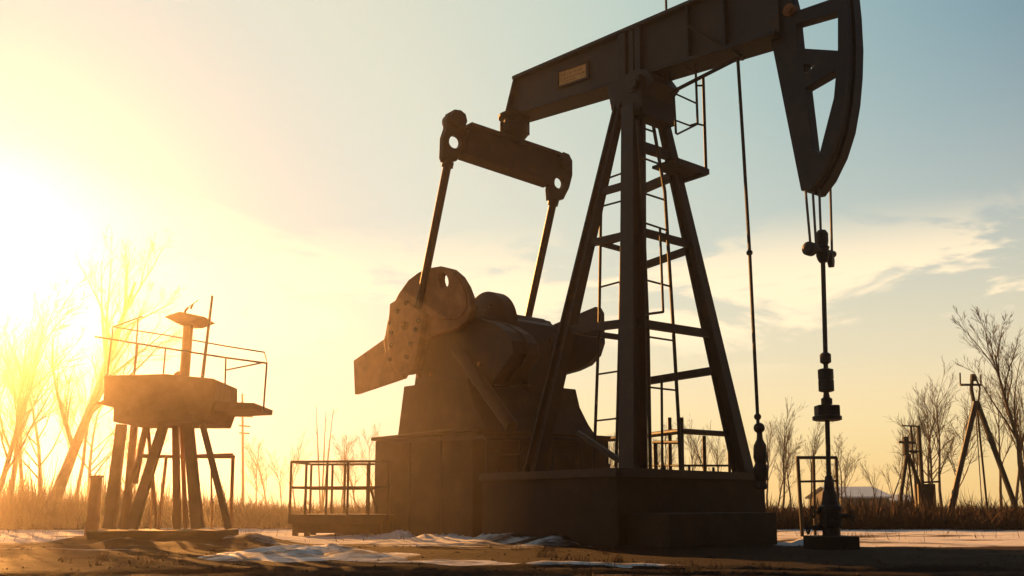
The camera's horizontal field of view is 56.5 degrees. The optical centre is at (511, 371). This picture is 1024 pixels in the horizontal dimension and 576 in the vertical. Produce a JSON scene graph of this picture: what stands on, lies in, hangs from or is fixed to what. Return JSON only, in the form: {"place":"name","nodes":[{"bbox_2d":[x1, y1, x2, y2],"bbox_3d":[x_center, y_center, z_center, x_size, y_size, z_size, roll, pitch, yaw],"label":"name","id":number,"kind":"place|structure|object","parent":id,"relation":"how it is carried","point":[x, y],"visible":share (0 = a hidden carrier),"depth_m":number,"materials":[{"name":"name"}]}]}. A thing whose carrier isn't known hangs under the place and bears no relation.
{"place":"outdoors","nodes":[
{"label":"outdoors","id":0,"kind":"place"},
{"bbox_2d":[0,507,1023,575],"bbox_3d":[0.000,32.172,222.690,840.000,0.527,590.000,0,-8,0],"label":"ground","id":1,"kind":"structure","parent":0,"point":[443,546],"depth_m":19.15,"materials":[{"name":"brown soil"}]},
{"bbox_2d":[0,299,38,414],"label":"bare tree","id":2,"kind":"object","parent":1,"relation":"on","point":[20,322],"visible":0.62,"depth_m":56.37,"materials":[{"name":"brown plant"}]},
{"bbox_2d":[0,358,49,487],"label":"bare tree","id":3,"kind":"object","parent":1,"relation":"on","point":[27,414],"visible":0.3,"depth_m":66.22,"materials":[{"name":"brown plant"}]},
{"bbox_2d":[0,313,54,488],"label":"bare tree","id":4,"kind":"object","parent":1,"relation":"on","point":[20,453],"visible":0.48,"depth_m":52.17,"materials":[{"name":"brown plant"}]},
{"bbox_2d":[1,274,79,489],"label":"bare tree","id":5,"kind":"object","parent":1,"relation":"on","point":[17,408],"visible":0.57,"depth_m":43.69,"materials":[{"name":"brown plant"}]},
{"bbox_2d":[0,312,89,492],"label":"bare tree","id":6,"kind":"object","parent":1,"relation":"on","point":[37,444],"visible":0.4,"depth_m":58.78,"materials":[{"name":"brown plant"}]},
{"bbox_2d":[0,267,105,494],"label":"bare tree","id":7,"kind":"object","parent":1,"relation":"on","point":[11,446],"visible":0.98,"depth_m":40.10,"materials":[{"name":"brown plant"}]},
{"bbox_2d":[31,349,97,496],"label":"bare tree","id":8,"kind":"object","parent":1,"relation":"on","point":[64,406],"visible":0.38,"depth_m":70.08,"materials":[{"name":"brown plant"}]},
{"bbox_2d":[34,348,146,497],"bbox_3d":[-28.207,4.128,63.939,7.505,12.454,5.222,0,-8,-3],"label":"bare tree","id":9,"kind":"object","parent":1,"relation":"on","point":[91,451],"visible":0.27,"depth_m":63.13,"materials":[{"name":"brown plant"}]},
{"bbox_2d":[84,475,103,534],"bbox_3d":[-11.307,3.740,25.730,0.364,1.871,0.280,0,-8,0],"label":"squat post","id":10,"kind":"object","parent":1,"relation":"on","point":[92,516],"visible":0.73,"depth_m":25.67,"materials":[{"name":"brown wood"}]},
{"bbox_2d":[63,308,157,503],"bbox_3d":[-20.757,2.377,48.337,4.505,11.155,3.182,-4,-9,28],"label":"bare tree","id":11,"kind":"object","parent":1,"relation":"on","point":[79,480],"visible":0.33,"depth_m":48.13,"materials":[{"name":"brown plant"}]},
{"bbox_2d":[25,224,196,521],"bbox_3d":[-18.171,0.491,44.760,5.556,14.109,9.520,0,-8,0],"label":"bare tree","id":12,"kind":"object","parent":1,"relation":"on","point":[64,474],"visible":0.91,"depth_m":42.98,"materials":[{"name":"brown plant"}]},
{"bbox_2d":[103,416,143,489],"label":"bare tree","id":13,"kind":"object","parent":1,"relation":"on","point":[126,453],"visible":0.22,"depth_m":79.43,"materials":[{"name":"brown plant"}]},
{"bbox_2d":[109,428,169,485],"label":"bare tree","id":14,"kind":"object","parent":1,"relation":"on","point":[144,462],"visible":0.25,"depth_m":75.87,"materials":[{"name":"brown plant"}]},
{"bbox_2d":[86,295,272,540],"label":"raised platform","id":15,"kind":"structure","parent":1,"relation":"on","point":[182,403],"depth_m":24.29,"materials":[{"name":"orange metal"}]},
{"bbox_2d":[149,453,234,528],"bbox_3d":[-9.693,3.769,28.748,2.869,2.680,1.095,0,-8,0],"label":"pipe frame","id":16,"kind":"object","parent":1,"relation":"on","point":[231,456],"visible":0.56,"depth_m":28.31,"materials":[{"name":"orange metal"}]},
{"bbox_2d":[239,393,252,506],"bbox_3d":[-16.874,5.429,59.827,0.978,8.177,0.200,0,-8,0],"label":"utility pole","id":17,"kind":"object","parent":1,"relation":"on","point":[242,432],"visible":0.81,"depth_m":59.85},
{"bbox_2d":[244,436,271,503],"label":"bare tree","id":18,"kind":"object","parent":1,"relation":"on","point":[263,487],"visible":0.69,"depth_m":91.11,"materials":[{"name":"brown plant"}]},
{"bbox_2d":[244,443,278,503],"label":"bare tree","id":19,"kind":"object","parent":1,"relation":"on","point":[256,473],"visible":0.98,"depth_m":82.67,"materials":[{"name":"brown plant"}]},
{"bbox_2d":[265,448,289,505],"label":"bare tree","id":20,"kind":"object","parent":1,"relation":"on","point":[277,475],"visible":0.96,"depth_m":80.77,"materials":[{"name":"brown plant"}]},
{"bbox_2d":[278,430,311,506],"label":"bare tree","id":21,"kind":"object","parent":1,"relation":"on","point":[285,459],"visible":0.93,"depth_m":74.50,"materials":[{"name":"brown plant"}]},
{"bbox_2d":[197,543,419,561],"bbox_3d":[-4.035,3.682,19.515,4.483,0.239,5.858,0,-8,0],"label":"snow patch","id":22,"kind":"object","parent":1,"relation":"on","point":[299,553],"visible":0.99,"depth_m":17.98,"materials":[{"name":"white snow"}]},
{"bbox_2d":[314,409,336,507],"bbox_3d":[-11.392,5.626,57.782,1.468,7.149,0.580,0,-8,0],"label":"sapling","id":23,"kind":"object","parent":1,"relation":"on","point":[321,498],"visible":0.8,"depth_m":57.80,"materials":[{"name":"brown plant"}]},
{"bbox_2d":[288,460,393,535],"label":"steel walkway","id":24,"kind":"structure","parent":1,"relation":"on","point":[309,524],"depth_m":30.80,"materials":[{"name":"brown metal"}]},
{"bbox_2d":[325,433,358,507],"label":"bare tree","id":25,"kind":"object","parent":1,"relation":"on","point":[344,459],"visible":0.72,"depth_m":82.19,"materials":[{"name":"brown plant"}]},
{"bbox_2d":[328,435,362,509],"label":"bare tree","id":26,"kind":"object","parent":1,"relation":"on","point":[350,479],"visible":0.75,"depth_m":76.92,"materials":[{"name":"brown plant"}]},
{"bbox_2d":[351,424,381,504],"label":"bare tree","id":27,"kind":"object","parent":1,"relation":"on","point":[369,447],"visible":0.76,"depth_m":92.42,"materials":[{"name":"brown plant"}]},
{"bbox_2d":[364,559,520,565],"bbox_3d":[-1.268,3.322,16.609,3.319,0.072,1.796,0,-8,0],"label":"snow streak","id":28,"kind":"object","parent":1,"relation":"on","point":[453,562],"visible":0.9,"depth_m":16.60,"materials":[{"name":"white snow"}]},
{"bbox_2d":[0,524,1019,542],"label":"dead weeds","id":29,"kind":"object","parent":1,"relation":"on","point":[426,539],"visible":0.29,"depth_m":30.85,"materials":[{"name":"brown plant"}]},
{"bbox_2d":[0,536,1021,575],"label":"dirt clods","id":30,"kind":"object","parent":1,"relation":"on","point":[619,572],"visible":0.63,"depth_m":16.97,"materials":[{"name":"brown soil"}]},
{"bbox_2d":[0,449,1023,529],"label":"dry brush","id":31,"kind":"object","parent":1,"relation":"on","point":[22,508],"visible":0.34,"depth_m":40.92,"materials":[{"name":"brown plant"}]},
{"bbox_2d":[57,540,1021,575],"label":"grass tufts","id":32,"kind":"object","parent":1,"relation":"on","point":[545,548],"visible":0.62,"depth_m":15.70,"materials":[{"name":"brown plant"}]},
{"bbox_2d":[440,561,686,567],"bbox_3d":[0.704,3.188,15.751,4.737,0.151,1.048,-1,-8,6],"label":"snow streak","id":33,"kind":"object","parent":1,"relation":"on","point":[625,565],"visible":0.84,"depth_m":15.44,"materials":[{"name":"white snow"}]},
{"bbox_2d":[354,0,863,548],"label":"pumpjack","id":34,"kind":"object","parent":1,"relation":"on","point":[496,434],"visible":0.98,"depth_m":27.58,"materials":[{"name":"metal"}]},
{"bbox_2d":[736,56,768,489],"bbox_3d":[6.207,-2.776,24.526,0.415,11.535,0.447,0,-8,0],"label":"hanging line","id":35,"kind":"object","parent":34,"relation":"hanging from","point":[761,466],"visible":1,"depth_m":24.19,"materials":[{"name":"paint"}]},
{"bbox_2d":[802,188,841,475],"bbox_3d":[7.541,-0.930,22.923,1.166,7.482,0.680,3,-9,-20],"label":"polished rod","id":36,"kind":"object","parent":34,"relation":"hanging from","point":[826,411],"visible":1,"depth_m":22.86,"materials":[{"name":"grey metal"}]},
{"bbox_2d":[608,433,618,467],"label":"bare tree","id":37,"kind":"object","parent":1,"relation":"on","point":[613,461],"visible":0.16,"depth_m":73.85,"materials":[{"name":"brown plant"}]},
{"bbox_2d":[609,416,618,467],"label":"bare tree","id":38,"kind":"object","parent":1,"relation":"on","point":[613,451],"visible":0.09,"depth_m":66.36,"materials":[{"name":"brown plant"}]},
{"bbox_2d":[652,424,677,469],"bbox_3d":[9.822,6.384,60.289,2.129,6.474,3.299,-5,-10,34],"label":"bare tree","id":39,"kind":"object","parent":1,"relation":"on","point":[665,451],"visible":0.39,"depth_m":60.18,"materials":[{"name":"brown plant"}]},
{"bbox_2d":[676,435,707,470],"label":"bare tree","id":40,"kind":"object","parent":1,"relation":"on","point":[692,458],"visible":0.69,"depth_m":83.06,"materials":[{"name":"brown plant"}]},
{"bbox_2d":[675,415,717,469],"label":"bare tree","id":41,"kind":"object","parent":1,"relation":"on","point":[697,445],"visible":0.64,"depth_m":84.56,"materials":[{"name":"brown plant"}]},
{"bbox_2d":[706,422,727,470],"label":"bare tree","id":42,"kind":"object","parent":1,"relation":"on","point":[715,452],"visible":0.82,"depth_m":73.79,"materials":[{"name":"brown plant"}]},
{"bbox_2d":[749,420,782,506],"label":"bare tree","id":43,"kind":"object","parent":1,"relation":"on","point":[769,447],"visible":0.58,"depth_m":85.39,"materials":[{"name":"brown plant"}]},
{"bbox_2d":[774,416,801,509],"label":"bare tree","id":44,"kind":"object","parent":1,"relation":"on","point":[789,455],"visible":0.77,"depth_m":79.13,"materials":[{"name":"brown plant"}]},
{"bbox_2d":[774,395,802,505],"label":"bare tree","id":45,"kind":"object","parent":1,"relation":"on","point":[783,455],"visible":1,"depth_m":74.73,"materials":[{"name":"brown plant"}]},
{"bbox_2d":[774,434,805,511],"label":"bare tree","id":46,"kind":"object","parent":1,"relation":"on","point":[780,470],"visible":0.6,"depth_m":88.93,"materials":[{"name":"brown plant"}]},
{"bbox_2d":[799,422,831,507],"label":"bare tree","id":47,"kind":"object","parent":1,"relation":"on","point":[814,451],"visible":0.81,"depth_m":74.50,"materials":[{"name":"brown plant"}]},
{"bbox_2d":[796,456,840,536],"bbox_3d":[9.573,3.962,30.238,1.317,2.588,1.110,0,-8,0],"label":"pipe frame","id":48,"kind":"object","parent":1,"relation":"on","point":[814,480],"visible":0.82,"depth_m":29.81,"materials":[{"name":"brown metal"}]},
{"bbox_2d":[803,535,859,549],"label":"well cellar block","id":49,"kind":"structure","parent":1,"relation":"on","point":[820,542],"depth_m":21.75,"materials":[{"name":"concrete"}]},
{"bbox_2d":[805,476,854,535],"bbox_3d":[7.431,3.184,22.294,1.076,1.481,0.540,0,-8,0],"label":"wellhead","id":50,"kind":"object","parent":49,"relation":"on","point":[829,510],"visible":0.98,"depth_m":22.15,"materials":[{"name":"paint"}]},
{"bbox_2d":[831,448,850,485],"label":"bare tree","id":51,"kind":"object","parent":1,"relation":"on","point":[838,465],"visible":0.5,"depth_m":111.98,"materials":[{"name":"brown plant"}]},
{"bbox_2d":[818,432,868,505],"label":"bare tree","id":52,"kind":"object","parent":1,"relation":"on","point":[838,448],"visible":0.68,"depth_m":80.69,"materials":[{"name":"brown plant"}]},
{"bbox_2d":[833,448,861,501],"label":"bare tree","id":53,"kind":"object","parent":1,"relation":"on","point":[845,474],"visible":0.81,"depth_m":95.02,"materials":[{"name":"brown plant"}]},
{"bbox_2d":[805,487,892,508],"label":"long shed","id":54,"kind":"structure","parent":1,"relation":"on","point":[866,491],"depth_m":130.59,"materials":[{"name":"metal"}]},
{"bbox_2d":[857,460,881,500],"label":"bare tree","id":55,"kind":"object","parent":1,"relation":"on","point":[863,470],"visible":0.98,"depth_m":89.82,"materials":[{"name":"brown plant"}]},
{"bbox_2d":[875,427,917,507],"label":"bare tree","id":56,"kind":"object","parent":1,"relation":"on","point":[898,483],"visible":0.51,"depth_m":82.56,"materials":[{"name":"brown plant"}]},
{"bbox_2d":[888,421,928,504],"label":"bare tree","id":57,"kind":"object","parent":1,"relation":"on","point":[908,483],"visible":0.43,"depth_m":112.29,"materials":[{"name":"brown plant"}]},
{"bbox_2d":[898,437,922,511],"bbox_3d":[19.936,5.495,47.375,1.024,4.428,2.831,-7,-11,43],"label":"tripod mast","id":58,"kind":"object","parent":1,"relation":"on","point":[906,442],"visible":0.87,"depth_m":46.86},
{"bbox_2d":[895,389,933,483],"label":"bare tree","id":59,"kind":"object","parent":1,"relation":"on","point":[914,439],"visible":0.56,"depth_m":110.51,"materials":[{"name":"brown plant"}]},
{"bbox_2d":[901,425,939,512],"bbox_3d":[21.419,5.323,49.743,1.841,5.113,0.600,0,-8,0],"label":"lattice post","id":60,"kind":"object","parent":1,"relation":"on","point":[928,491],"visible":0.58,"depth_m":49.64,"materials":[{"name":"brown metal"}]},
{"bbox_2d":[903,382,942,483],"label":"bare tree","id":61,"kind":"object","parent":1,"relation":"on","point":[929,445],"visible":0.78,"depth_m":81.11,"materials":[{"name":"brown plant"}]},
{"bbox_2d":[890,384,971,483],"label":"bare tree","id":62,"kind":"object","parent":1,"relation":"on","point":[927,473],"visible":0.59,"depth_m":116.27,"materials":[{"name":"brown plant"}]},
{"bbox_2d":[915,356,962,505],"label":"bare tree","id":63,"kind":"object","parent":1,"relation":"on","point":[939,428],"visible":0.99,"depth_m":79.35,"materials":[{"name":"brown plant"}]},
{"bbox_2d":[941,383,996,506],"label":"bare tree","id":64,"kind":"object","parent":1,"relation":"on","point":[971,439],"visible":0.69,"depth_m":83.65,"materials":[{"name":"brown plant"}]},
{"bbox_2d":[948,373,1019,514],"bbox_3d":[22.569,3.923,47.626,3.925,7.626,3.674,0,-8,0],"label":"tripod mast","id":65,"kind":"object","parent":1,"relation":"on","point":[976,408],"visible":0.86,"depth_m":46.71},
{"bbox_2d":[949,306,1023,505],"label":"bare tree","id":66,"kind":"object","parent":1,"relation":"on","point":[1015,432],"visible":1,"depth_m":45.35,"materials":[{"name":"brown plant"}]},
{"bbox_2d":[965,385,1023,507],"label":"bare tree","id":67,"kind":"object","parent":1,"relation":"on","point":[1006,452],"visible":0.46,"depth_m":86.67,"materials":[{"name":"brown plant"}]},
{"bbox_2d":[976,361,1023,500],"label":"bare tree","id":68,"kind":"object","parent":1,"relation":"on","point":[1017,487],"visible":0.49,"depth_m":83.18,"materials":[{"name":"brown plant"}]},
{"bbox_2d":[983,375,1023,466],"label":"bare tree","id":69,"kind":"object","parent":1,"relation":"on","point":[1020,425],"visible":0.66,"depth_m":81.06,"materials":[{"name":"brown plant"}]},
{"bbox_2d":[0,0,1023,506],"label":"sky","id":70,"kind":"structure","parent":0,"point":[287,151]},
{"bbox_2d":[889,494,910,508],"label":"long shed","id":71,"kind":"structure","parent":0,"point":[895,496],"depth_m":149.00,"materials":[{"name":"metal"}]}
]}

